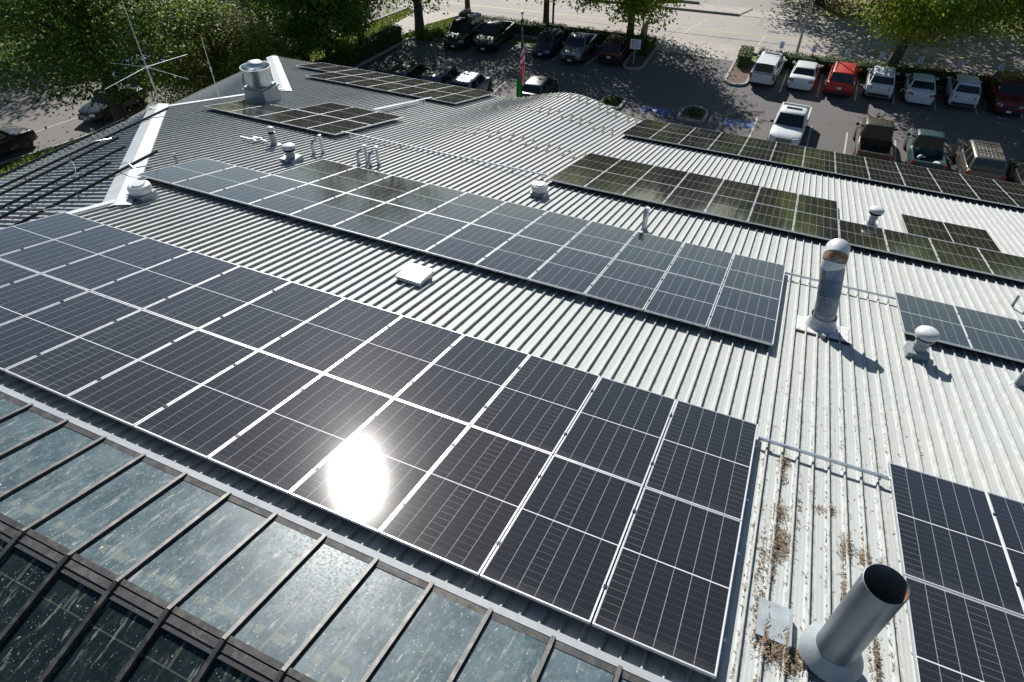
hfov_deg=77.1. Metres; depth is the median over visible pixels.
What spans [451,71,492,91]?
crossover
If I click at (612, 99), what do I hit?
shrub
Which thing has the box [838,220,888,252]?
solar panel
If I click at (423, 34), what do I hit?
shrub
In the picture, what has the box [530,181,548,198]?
roof vent
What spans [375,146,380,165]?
roof pipe
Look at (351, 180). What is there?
solar panel
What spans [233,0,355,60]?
plane tree
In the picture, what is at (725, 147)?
solar panel
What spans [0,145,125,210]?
black roof rail
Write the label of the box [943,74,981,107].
crossover
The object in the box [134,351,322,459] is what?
solar panel
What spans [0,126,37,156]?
car
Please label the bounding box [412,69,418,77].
side window
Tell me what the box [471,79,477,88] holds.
side window
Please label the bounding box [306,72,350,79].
solar panel
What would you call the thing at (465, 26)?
car
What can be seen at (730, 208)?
solar panel
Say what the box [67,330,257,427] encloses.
solar panel
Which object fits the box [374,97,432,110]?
mounting rail
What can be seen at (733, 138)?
solar panel
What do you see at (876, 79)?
rear window
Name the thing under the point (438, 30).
shrub
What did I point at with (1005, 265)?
solar panel
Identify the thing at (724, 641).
mounting rail
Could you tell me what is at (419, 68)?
side window
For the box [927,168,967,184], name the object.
solar panel
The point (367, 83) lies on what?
solar panel
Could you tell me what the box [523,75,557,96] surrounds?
hatchback
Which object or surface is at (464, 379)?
solar panel
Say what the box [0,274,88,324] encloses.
solar panel
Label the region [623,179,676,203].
solar panel
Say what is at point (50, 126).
street lines
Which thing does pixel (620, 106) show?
kerb
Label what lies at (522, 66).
flag
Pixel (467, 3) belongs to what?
plane tree
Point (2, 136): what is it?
side window
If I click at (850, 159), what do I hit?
solar panel
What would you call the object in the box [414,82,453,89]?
solar panel
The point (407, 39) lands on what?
kerb
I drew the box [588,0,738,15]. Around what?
kerb
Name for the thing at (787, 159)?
solar panel
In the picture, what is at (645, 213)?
roof pipe
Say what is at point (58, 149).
black roof rail
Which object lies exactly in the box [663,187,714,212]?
solar panel
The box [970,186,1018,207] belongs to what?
solar panel
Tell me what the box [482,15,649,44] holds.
hedge
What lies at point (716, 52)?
driveway
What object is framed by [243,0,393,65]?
plane tree
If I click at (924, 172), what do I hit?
solar panel
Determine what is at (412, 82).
solar panel
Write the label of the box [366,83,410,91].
solar panel
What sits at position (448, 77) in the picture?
side window
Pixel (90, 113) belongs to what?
sedan
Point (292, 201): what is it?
solar panel
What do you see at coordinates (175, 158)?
roof pipe
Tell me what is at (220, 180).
solar panel
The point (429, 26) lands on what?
grass
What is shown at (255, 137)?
metal stand
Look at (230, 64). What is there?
bushy tree
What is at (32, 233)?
solar panel
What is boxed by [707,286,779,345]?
solar panel
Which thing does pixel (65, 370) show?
solar panel
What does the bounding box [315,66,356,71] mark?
solar panel
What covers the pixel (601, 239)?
solar panel
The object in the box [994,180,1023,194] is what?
solar panel
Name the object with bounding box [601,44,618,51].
rear window
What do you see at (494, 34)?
pickup truck
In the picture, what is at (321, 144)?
roof pipe
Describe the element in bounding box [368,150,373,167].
roof pipe
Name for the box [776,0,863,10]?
dark tree
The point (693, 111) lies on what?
shrub
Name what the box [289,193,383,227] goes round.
solar panel
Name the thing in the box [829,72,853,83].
rear window
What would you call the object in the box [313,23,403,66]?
hedge
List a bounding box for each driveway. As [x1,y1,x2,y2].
[655,36,745,60]
[692,0,830,15]
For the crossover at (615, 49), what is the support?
on the parking lot
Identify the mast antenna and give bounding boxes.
[104,0,186,102]
[201,37,220,99]
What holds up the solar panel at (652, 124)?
on the rail
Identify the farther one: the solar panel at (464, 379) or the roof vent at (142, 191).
the roof vent at (142, 191)
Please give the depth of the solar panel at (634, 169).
20.72 m
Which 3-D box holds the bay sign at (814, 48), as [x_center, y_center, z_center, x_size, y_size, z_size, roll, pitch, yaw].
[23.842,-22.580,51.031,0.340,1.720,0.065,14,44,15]
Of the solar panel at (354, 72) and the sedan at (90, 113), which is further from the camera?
the sedan at (90, 113)
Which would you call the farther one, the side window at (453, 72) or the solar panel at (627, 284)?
the side window at (453, 72)
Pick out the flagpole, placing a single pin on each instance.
(522, 19)
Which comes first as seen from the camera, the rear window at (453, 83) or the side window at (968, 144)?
the side window at (968, 144)
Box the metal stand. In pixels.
[240,136,266,141]
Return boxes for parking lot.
[357,39,1023,181]
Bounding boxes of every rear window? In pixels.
[420,77,438,82]
[451,82,468,87]
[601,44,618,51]
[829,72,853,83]
[871,75,893,85]
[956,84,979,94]
[970,159,1005,173]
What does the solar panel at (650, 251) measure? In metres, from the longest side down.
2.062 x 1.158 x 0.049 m
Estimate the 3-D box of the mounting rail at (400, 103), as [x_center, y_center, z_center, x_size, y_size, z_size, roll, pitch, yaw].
[-4.480,-9.867,26.637,0.036,1.021,4.192,18,45,19]
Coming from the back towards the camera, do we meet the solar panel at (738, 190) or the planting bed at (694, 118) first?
the planting bed at (694, 118)
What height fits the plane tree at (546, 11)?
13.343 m
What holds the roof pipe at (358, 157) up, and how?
on the school building
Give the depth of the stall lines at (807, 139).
41.68 m
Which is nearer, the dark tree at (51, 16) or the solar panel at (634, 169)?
the solar panel at (634, 169)
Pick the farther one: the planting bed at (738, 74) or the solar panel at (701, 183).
the planting bed at (738, 74)
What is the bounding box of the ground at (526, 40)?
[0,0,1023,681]
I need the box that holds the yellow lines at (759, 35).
[448,2,1019,63]
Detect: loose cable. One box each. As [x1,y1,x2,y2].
[59,161,97,181]
[73,128,110,150]
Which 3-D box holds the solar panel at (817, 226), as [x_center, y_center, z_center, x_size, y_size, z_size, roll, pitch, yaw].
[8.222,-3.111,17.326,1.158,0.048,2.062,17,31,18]
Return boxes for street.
[0,4,410,161]
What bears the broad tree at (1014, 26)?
on the ground at (526, 40)
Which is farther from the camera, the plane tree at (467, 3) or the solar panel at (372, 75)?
the plane tree at (467, 3)
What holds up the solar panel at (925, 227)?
on the school building
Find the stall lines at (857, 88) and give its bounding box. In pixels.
[779,69,1022,118]
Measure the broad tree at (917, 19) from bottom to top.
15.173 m
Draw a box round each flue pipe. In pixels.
[755,564,909,681]
[795,239,850,345]
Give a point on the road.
(828, 35)
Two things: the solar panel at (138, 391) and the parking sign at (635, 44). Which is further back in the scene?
the parking sign at (635, 44)
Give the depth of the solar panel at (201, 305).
10.61 m
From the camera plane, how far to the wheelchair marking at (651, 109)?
45.12 m
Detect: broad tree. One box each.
[828,0,1023,65]
[969,0,1023,48]
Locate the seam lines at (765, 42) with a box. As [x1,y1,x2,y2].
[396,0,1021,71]
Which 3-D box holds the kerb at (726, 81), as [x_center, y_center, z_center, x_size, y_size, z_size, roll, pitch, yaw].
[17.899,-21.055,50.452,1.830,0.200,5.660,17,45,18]
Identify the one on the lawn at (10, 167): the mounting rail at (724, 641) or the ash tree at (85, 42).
the ash tree at (85, 42)
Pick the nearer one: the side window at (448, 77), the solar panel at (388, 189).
the solar panel at (388, 189)
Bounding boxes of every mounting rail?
[343,131,549,176]
[373,97,429,110]
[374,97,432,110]
[495,547,725,643]
[758,436,889,480]
[785,272,894,299]
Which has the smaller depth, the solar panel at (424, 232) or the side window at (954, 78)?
the solar panel at (424, 232)
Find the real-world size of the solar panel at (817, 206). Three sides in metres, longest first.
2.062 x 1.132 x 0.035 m
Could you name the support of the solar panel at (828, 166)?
on the rail
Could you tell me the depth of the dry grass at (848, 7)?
63.26 m
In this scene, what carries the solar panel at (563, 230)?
on the rail
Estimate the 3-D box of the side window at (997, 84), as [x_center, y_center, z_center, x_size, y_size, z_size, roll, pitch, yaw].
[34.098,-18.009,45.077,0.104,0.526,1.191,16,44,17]
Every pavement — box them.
[1,1,249,79]
[390,8,655,36]
[659,2,751,14]
[739,9,1023,44]
[753,47,990,75]
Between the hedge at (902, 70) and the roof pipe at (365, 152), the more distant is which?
the hedge at (902, 70)
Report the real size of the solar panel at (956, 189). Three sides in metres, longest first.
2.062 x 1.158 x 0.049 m
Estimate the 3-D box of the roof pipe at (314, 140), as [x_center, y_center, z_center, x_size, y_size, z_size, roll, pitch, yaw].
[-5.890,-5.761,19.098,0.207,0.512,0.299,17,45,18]
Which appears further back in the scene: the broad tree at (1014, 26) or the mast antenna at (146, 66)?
the broad tree at (1014, 26)
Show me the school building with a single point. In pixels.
(958, 411)
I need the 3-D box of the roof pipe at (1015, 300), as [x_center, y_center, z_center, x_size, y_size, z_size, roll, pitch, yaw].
[10.884,-0.835,13.916,0.138,0.380,0.135,17,45,18]
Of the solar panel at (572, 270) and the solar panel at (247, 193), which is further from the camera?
the solar panel at (247, 193)
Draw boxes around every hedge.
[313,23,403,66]
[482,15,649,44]
[633,34,656,55]
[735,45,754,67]
[756,46,993,90]
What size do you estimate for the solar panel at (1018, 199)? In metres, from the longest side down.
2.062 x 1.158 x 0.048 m
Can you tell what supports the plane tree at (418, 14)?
on the ground at (526, 40)
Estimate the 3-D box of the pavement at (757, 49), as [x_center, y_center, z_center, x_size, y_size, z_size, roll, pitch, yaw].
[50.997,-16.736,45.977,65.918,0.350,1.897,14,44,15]
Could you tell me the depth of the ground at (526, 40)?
57.24 m
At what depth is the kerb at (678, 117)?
43.87 m
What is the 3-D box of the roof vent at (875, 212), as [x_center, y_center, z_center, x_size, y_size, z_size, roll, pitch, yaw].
[10.252,-3.472,18.243,0.520,0.732,0.520,17,45,18]
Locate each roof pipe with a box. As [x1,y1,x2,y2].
[173,153,178,163]
[311,138,316,154]
[318,134,325,153]
[356,148,361,165]
[363,144,368,163]
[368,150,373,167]
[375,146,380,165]
[640,209,647,230]
[646,207,649,229]
[1008,295,1020,307]
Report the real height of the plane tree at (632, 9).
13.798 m
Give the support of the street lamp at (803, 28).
on the ground at (526, 40)
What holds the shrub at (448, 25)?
on the lawn
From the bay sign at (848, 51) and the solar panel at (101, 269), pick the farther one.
the bay sign at (848, 51)
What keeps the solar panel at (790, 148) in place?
on the rail
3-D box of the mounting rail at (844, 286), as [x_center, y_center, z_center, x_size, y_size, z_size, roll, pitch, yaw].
[7.074,-1.164,13.813,2.332,0.084,0.048,17,31,18]
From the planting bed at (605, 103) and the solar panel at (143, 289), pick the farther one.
the planting bed at (605, 103)
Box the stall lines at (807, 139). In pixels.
[478,72,945,170]
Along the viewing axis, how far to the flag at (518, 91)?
34.28 m
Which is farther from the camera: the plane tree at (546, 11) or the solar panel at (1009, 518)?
the plane tree at (546, 11)
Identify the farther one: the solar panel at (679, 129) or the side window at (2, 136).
the side window at (2, 136)
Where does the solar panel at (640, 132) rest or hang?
on the rail
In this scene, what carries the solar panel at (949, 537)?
on the rail
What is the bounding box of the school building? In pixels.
[0,55,1023,681]
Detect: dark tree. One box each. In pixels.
[0,0,145,43]
[212,0,283,25]
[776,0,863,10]
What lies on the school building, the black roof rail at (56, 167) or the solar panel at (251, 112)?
the black roof rail at (56, 167)
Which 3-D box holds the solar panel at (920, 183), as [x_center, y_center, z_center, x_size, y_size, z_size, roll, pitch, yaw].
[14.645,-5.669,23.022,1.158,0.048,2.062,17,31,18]
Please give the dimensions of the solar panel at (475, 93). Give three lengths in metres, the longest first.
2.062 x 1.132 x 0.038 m
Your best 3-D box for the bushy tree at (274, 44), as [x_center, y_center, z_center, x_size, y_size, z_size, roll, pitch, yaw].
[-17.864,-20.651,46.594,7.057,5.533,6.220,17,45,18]
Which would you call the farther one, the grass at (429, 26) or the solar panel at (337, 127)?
the grass at (429, 26)
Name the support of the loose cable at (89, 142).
on the school building
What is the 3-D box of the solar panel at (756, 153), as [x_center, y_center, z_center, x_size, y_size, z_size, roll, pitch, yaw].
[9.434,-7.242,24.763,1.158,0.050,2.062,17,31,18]
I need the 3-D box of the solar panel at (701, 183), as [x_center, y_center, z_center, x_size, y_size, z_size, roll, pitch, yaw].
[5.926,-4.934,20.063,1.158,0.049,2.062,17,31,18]
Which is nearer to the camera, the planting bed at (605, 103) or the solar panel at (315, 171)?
the solar panel at (315, 171)
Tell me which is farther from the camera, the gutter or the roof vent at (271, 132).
the roof vent at (271, 132)
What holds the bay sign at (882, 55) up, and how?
on the ground at (526, 40)
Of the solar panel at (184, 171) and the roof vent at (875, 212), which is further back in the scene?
the roof vent at (875, 212)
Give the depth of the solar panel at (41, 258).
11.67 m
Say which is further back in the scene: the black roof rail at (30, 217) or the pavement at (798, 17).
the pavement at (798, 17)
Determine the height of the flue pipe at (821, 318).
1.805 m
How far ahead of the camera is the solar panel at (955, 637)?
6.17 m
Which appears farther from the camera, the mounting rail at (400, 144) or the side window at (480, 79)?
the side window at (480, 79)
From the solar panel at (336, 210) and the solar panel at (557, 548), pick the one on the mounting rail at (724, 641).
the solar panel at (557, 548)
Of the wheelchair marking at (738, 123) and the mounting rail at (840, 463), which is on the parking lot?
the wheelchair marking at (738, 123)
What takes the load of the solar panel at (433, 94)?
on the rail
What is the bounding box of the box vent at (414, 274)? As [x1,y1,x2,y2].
[394,263,433,288]
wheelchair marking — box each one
[638,105,669,114]
[722,118,754,128]
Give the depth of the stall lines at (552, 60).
53.58 m
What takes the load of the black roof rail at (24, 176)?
on the school building
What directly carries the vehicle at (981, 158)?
on the parking lot
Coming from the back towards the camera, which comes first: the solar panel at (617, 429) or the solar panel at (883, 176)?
the solar panel at (883, 176)
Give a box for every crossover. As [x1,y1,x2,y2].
[114,55,163,85]
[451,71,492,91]
[598,35,630,64]
[863,65,899,98]
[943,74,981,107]
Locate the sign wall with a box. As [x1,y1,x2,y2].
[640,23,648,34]
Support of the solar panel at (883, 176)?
on the rail
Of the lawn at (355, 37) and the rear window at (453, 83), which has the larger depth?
the lawn at (355, 37)
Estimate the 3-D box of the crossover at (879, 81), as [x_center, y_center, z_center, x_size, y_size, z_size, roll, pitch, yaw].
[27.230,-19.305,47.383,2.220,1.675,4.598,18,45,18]
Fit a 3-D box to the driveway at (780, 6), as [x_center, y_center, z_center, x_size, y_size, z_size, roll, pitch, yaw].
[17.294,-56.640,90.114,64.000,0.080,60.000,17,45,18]
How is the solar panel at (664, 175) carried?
on the rail
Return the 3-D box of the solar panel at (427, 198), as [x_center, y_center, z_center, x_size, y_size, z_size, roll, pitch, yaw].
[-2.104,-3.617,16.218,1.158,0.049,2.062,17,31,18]
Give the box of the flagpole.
[520,11,523,97]
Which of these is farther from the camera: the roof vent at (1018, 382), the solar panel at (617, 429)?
the roof vent at (1018, 382)
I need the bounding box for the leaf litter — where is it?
[729,372,922,681]
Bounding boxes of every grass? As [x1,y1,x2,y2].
[352,17,455,66]
[817,0,884,20]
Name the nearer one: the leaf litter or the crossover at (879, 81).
the leaf litter
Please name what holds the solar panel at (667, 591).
on the rail
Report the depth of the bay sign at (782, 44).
51.27 m
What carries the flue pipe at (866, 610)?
on the school building
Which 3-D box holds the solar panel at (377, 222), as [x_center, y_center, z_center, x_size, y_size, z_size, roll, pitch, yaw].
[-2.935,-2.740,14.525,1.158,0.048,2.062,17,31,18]
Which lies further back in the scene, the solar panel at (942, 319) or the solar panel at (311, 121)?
the solar panel at (311, 121)
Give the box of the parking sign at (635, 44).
[630,39,640,63]
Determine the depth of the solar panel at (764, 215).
17.56 m
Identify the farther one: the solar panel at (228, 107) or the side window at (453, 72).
the side window at (453, 72)
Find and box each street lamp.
[552,1,554,24]
[796,0,812,51]
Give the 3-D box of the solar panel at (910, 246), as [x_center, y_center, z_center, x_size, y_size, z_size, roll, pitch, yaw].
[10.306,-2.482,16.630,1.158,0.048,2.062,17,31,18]
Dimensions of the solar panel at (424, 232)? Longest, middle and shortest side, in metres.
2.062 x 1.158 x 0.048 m
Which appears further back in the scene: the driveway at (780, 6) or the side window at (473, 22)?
the driveway at (780, 6)
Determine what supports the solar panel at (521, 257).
on the rail
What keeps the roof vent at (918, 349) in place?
on the school building
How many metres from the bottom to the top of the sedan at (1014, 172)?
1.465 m
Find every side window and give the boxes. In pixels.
[0,133,7,139]
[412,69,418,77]
[416,65,424,72]
[441,76,445,83]
[445,72,451,81]
[450,68,457,76]
[471,19,474,28]
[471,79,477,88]
[476,75,484,84]
[951,75,956,83]
[952,79,957,89]
[963,141,970,151]
[965,147,972,158]
[967,153,973,165]
[995,78,1000,89]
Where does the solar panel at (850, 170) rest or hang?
on the rail
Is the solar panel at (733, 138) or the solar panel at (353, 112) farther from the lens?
the solar panel at (733, 138)
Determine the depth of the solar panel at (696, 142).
25.36 m
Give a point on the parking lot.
(675, 83)
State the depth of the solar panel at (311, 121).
22.18 m
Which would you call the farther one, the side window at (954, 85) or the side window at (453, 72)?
the side window at (453, 72)
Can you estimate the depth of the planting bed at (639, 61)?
52.23 m
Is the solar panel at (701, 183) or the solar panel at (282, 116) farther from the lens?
the solar panel at (282, 116)
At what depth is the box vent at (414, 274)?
12.18 m
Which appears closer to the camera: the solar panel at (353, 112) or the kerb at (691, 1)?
the solar panel at (353, 112)
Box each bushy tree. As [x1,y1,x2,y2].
[121,0,308,109]
[230,18,307,60]
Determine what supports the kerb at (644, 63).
on the parking lot
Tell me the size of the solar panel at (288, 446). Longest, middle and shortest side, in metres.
2.062 x 1.158 x 0.048 m
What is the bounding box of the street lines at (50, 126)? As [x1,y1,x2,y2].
[0,88,161,131]
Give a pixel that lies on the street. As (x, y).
(55, 134)
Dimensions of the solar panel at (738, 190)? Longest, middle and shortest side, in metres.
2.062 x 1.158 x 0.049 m
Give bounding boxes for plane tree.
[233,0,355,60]
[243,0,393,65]
[341,0,393,41]
[373,0,459,35]
[465,0,469,7]
[506,0,577,23]
[562,0,705,34]
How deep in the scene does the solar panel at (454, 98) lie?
28.62 m
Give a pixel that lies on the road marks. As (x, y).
(694, 26)
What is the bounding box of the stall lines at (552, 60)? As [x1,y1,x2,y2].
[471,36,597,65]
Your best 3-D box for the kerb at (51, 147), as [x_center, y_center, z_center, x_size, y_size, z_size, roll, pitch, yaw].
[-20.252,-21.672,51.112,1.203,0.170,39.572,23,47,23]
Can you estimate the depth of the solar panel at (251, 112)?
22.84 m
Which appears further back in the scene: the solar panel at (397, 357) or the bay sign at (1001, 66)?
the bay sign at (1001, 66)
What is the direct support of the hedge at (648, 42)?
on the planting bed at (639, 61)
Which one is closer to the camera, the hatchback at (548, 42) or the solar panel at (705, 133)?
the solar panel at (705, 133)
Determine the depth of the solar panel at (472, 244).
13.71 m
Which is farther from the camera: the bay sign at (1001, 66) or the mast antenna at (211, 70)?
the bay sign at (1001, 66)
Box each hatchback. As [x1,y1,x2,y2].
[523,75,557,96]
[531,27,564,57]
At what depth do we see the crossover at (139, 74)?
47.84 m
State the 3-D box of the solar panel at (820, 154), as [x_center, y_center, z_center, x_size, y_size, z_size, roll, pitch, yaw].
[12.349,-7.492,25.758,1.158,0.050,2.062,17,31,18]
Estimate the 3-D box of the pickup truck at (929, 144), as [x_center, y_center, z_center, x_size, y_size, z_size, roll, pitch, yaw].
[25.074,-11.722,38.914,2.230,1.749,5.297,16,44,17]
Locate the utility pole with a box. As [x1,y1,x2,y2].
[242,0,254,30]
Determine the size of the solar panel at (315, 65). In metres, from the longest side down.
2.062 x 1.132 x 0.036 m
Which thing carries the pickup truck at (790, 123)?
on the parking lot
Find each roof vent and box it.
[126,180,158,202]
[266,126,280,146]
[279,143,303,163]
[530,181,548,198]
[861,206,884,227]
[903,325,939,362]
[1007,369,1023,389]
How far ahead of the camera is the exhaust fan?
24.45 m
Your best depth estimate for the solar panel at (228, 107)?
23.18 m
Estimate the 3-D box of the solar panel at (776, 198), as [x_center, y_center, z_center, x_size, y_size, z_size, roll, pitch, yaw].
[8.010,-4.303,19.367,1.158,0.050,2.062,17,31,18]
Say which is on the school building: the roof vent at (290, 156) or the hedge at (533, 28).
the roof vent at (290, 156)
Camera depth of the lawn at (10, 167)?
39.21 m
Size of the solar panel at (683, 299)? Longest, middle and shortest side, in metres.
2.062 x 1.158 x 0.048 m
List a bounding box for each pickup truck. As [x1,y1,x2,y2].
[473,19,515,51]
[560,32,597,62]
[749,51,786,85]
[767,101,812,145]
[852,117,897,160]
[903,128,947,170]
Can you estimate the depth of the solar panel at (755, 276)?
13.69 m
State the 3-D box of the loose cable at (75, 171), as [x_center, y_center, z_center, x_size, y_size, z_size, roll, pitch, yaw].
[-11.628,-4.445,16.943,1.761,0.516,1.009,17,45,18]
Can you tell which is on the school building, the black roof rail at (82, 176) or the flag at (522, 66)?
the black roof rail at (82, 176)
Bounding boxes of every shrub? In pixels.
[414,27,436,41]
[430,25,447,39]
[441,21,451,32]
[603,93,621,104]
[683,106,703,117]
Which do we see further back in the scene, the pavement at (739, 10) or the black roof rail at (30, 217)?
the pavement at (739, 10)
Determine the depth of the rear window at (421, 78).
45.21 m
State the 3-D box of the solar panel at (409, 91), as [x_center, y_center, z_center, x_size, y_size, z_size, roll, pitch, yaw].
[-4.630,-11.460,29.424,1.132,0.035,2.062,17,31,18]
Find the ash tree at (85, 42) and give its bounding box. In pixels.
[0,0,255,128]
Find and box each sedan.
[76,84,148,122]
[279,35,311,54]
[786,60,823,90]
[902,73,939,104]
[1005,158,1023,184]
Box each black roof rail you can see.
[0,107,168,188]
[0,118,125,177]
[0,136,119,195]
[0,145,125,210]
[0,161,110,219]
[9,150,157,226]
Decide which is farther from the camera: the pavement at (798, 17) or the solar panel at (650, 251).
the pavement at (798, 17)
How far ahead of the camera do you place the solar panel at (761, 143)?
26.42 m
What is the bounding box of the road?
[350,0,1023,76]
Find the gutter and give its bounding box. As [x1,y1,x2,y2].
[0,385,670,681]
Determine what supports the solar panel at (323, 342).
on the rail
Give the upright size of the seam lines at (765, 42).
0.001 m
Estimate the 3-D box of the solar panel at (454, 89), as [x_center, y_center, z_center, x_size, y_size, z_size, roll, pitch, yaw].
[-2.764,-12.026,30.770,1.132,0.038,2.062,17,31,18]
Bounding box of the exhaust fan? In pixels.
[239,59,281,102]
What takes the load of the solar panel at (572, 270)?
on the rail
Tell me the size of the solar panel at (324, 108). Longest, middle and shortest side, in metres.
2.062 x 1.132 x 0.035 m
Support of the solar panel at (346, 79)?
on the rail
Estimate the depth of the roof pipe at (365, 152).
18.63 m
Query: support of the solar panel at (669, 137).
on the rail
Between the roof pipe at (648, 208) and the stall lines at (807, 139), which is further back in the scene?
the stall lines at (807, 139)
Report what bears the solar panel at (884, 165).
on the rail
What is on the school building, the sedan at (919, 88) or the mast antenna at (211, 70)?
the mast antenna at (211, 70)
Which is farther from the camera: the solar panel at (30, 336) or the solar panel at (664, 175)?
the solar panel at (664, 175)
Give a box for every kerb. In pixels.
[0,7,409,163]
[352,33,632,67]
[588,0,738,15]
[599,95,625,109]
[623,45,658,69]
[671,0,699,3]
[676,105,708,123]
[724,59,754,85]
[755,61,983,94]
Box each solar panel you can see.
[0,212,103,255]
[0,225,146,273]
[0,259,39,286]
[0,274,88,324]
[0,291,140,371]
[4,310,196,397]
[42,238,191,290]
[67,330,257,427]
[91,251,239,309]
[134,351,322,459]
[137,158,234,184]
[143,266,290,329]
[172,166,270,194]
[199,282,344,350]
[204,100,268,112]
[208,374,392,494]
[209,175,307,204]
[229,104,293,117]
[249,184,344,215]
[254,109,317,123]
[259,298,402,373]
[273,159,355,183]
[280,114,343,128]
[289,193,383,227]
[290,399,468,532]
[296,63,338,68]
[296,102,352,113]
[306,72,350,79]
[306,119,370,134]
[309,167,391,192]
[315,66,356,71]
[321,107,376,118]
[324,316,463,398]
[325,75,368,83]
[332,203,425,239]
[336,69,372,74]
[345,112,402,125]
[346,79,391,86]
[347,175,428,202]
[352,72,393,78]
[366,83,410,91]
[374,75,412,81]
[378,213,469,252]
[380,426,551,575]
[386,184,466,212]
[388,86,429,95]
[392,79,431,85]
[395,335,529,426]
[410,90,452,99]
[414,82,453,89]
[425,224,514,265]
[428,192,506,223]
[432,94,475,103]
[435,86,472,93]
[456,89,494,97]
[471,202,547,234]
[471,355,599,454]
[475,235,562,279]
[480,455,642,624]
[517,211,590,246]
[528,247,612,294]
[547,165,602,187]
[554,376,675,487]
[564,221,636,259]
[571,153,620,171]
[584,172,639,195]
[584,259,665,310]
[592,487,741,678]
[605,159,654,178]
[615,231,683,271]
[621,126,659,138]
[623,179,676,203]
[634,119,669,129]
[641,166,688,185]
[644,272,720,327]
[644,400,757,520]
[649,130,686,144]
[661,123,694,134]
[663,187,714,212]
[667,242,733,286]
[677,172,723,193]
[678,135,714,149]
[688,128,721,139]
[704,194,753,222]
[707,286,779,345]
[708,140,743,155]
[716,132,748,144]
[716,179,759,202]
[723,254,785,299]
[738,145,772,161]
[745,137,776,150]
[748,203,795,231]
[755,186,797,210]
[770,151,803,167]
[774,142,805,155]
[793,211,839,240]
[796,194,837,218]
[802,156,835,173]
[804,147,834,161]
[835,152,866,166]
[835,162,869,179]
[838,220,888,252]
[865,157,899,172]
[867,167,904,186]
[883,229,939,263]
[888,462,1023,616]
[894,292,971,349]
[896,163,933,178]
[900,173,941,192]
[900,214,953,242]
[903,575,1023,681]
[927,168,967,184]
[929,238,992,274]
[934,179,979,199]
[943,222,1001,252]
[954,305,1023,362]
[960,174,1004,191]
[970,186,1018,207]
[978,248,1023,281]
[986,491,1023,605]
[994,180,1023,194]
[1006,192,1023,207]
[1017,320,1023,330]
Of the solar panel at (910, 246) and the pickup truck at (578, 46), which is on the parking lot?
the pickup truck at (578, 46)
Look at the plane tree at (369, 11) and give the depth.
52.39 m
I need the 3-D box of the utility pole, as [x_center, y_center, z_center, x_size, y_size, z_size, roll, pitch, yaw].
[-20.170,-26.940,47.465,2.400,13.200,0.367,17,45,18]
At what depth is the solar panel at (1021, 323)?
12.88 m
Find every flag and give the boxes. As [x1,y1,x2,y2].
[516,77,520,97]
[520,28,524,84]
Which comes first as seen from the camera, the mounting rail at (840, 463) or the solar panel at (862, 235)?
the mounting rail at (840, 463)
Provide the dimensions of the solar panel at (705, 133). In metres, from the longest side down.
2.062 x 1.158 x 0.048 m
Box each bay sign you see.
[779,41,784,50]
[811,45,817,53]
[845,49,850,59]
[879,52,885,61]
[918,56,924,66]
[956,60,963,72]
[997,64,1004,70]
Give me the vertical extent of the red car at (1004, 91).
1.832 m
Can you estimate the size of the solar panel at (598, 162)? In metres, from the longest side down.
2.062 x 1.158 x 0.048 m
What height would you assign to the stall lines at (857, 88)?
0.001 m
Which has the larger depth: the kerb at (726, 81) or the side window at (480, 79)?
the kerb at (726, 81)
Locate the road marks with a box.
[530,16,764,44]
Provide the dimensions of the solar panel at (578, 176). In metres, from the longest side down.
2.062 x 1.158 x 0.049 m
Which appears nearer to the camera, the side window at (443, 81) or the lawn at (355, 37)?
the side window at (443, 81)
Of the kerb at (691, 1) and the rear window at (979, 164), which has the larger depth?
the kerb at (691, 1)
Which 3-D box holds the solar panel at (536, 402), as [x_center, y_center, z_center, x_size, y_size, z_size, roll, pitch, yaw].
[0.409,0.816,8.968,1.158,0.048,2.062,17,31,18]
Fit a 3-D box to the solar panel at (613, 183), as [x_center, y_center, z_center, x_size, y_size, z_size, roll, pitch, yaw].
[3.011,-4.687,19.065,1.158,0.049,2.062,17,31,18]
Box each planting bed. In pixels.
[602,98,622,106]
[625,46,655,66]
[680,107,705,120]
[727,61,753,82]
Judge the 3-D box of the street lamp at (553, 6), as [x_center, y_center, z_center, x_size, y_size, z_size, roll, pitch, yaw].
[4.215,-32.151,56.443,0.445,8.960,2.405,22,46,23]

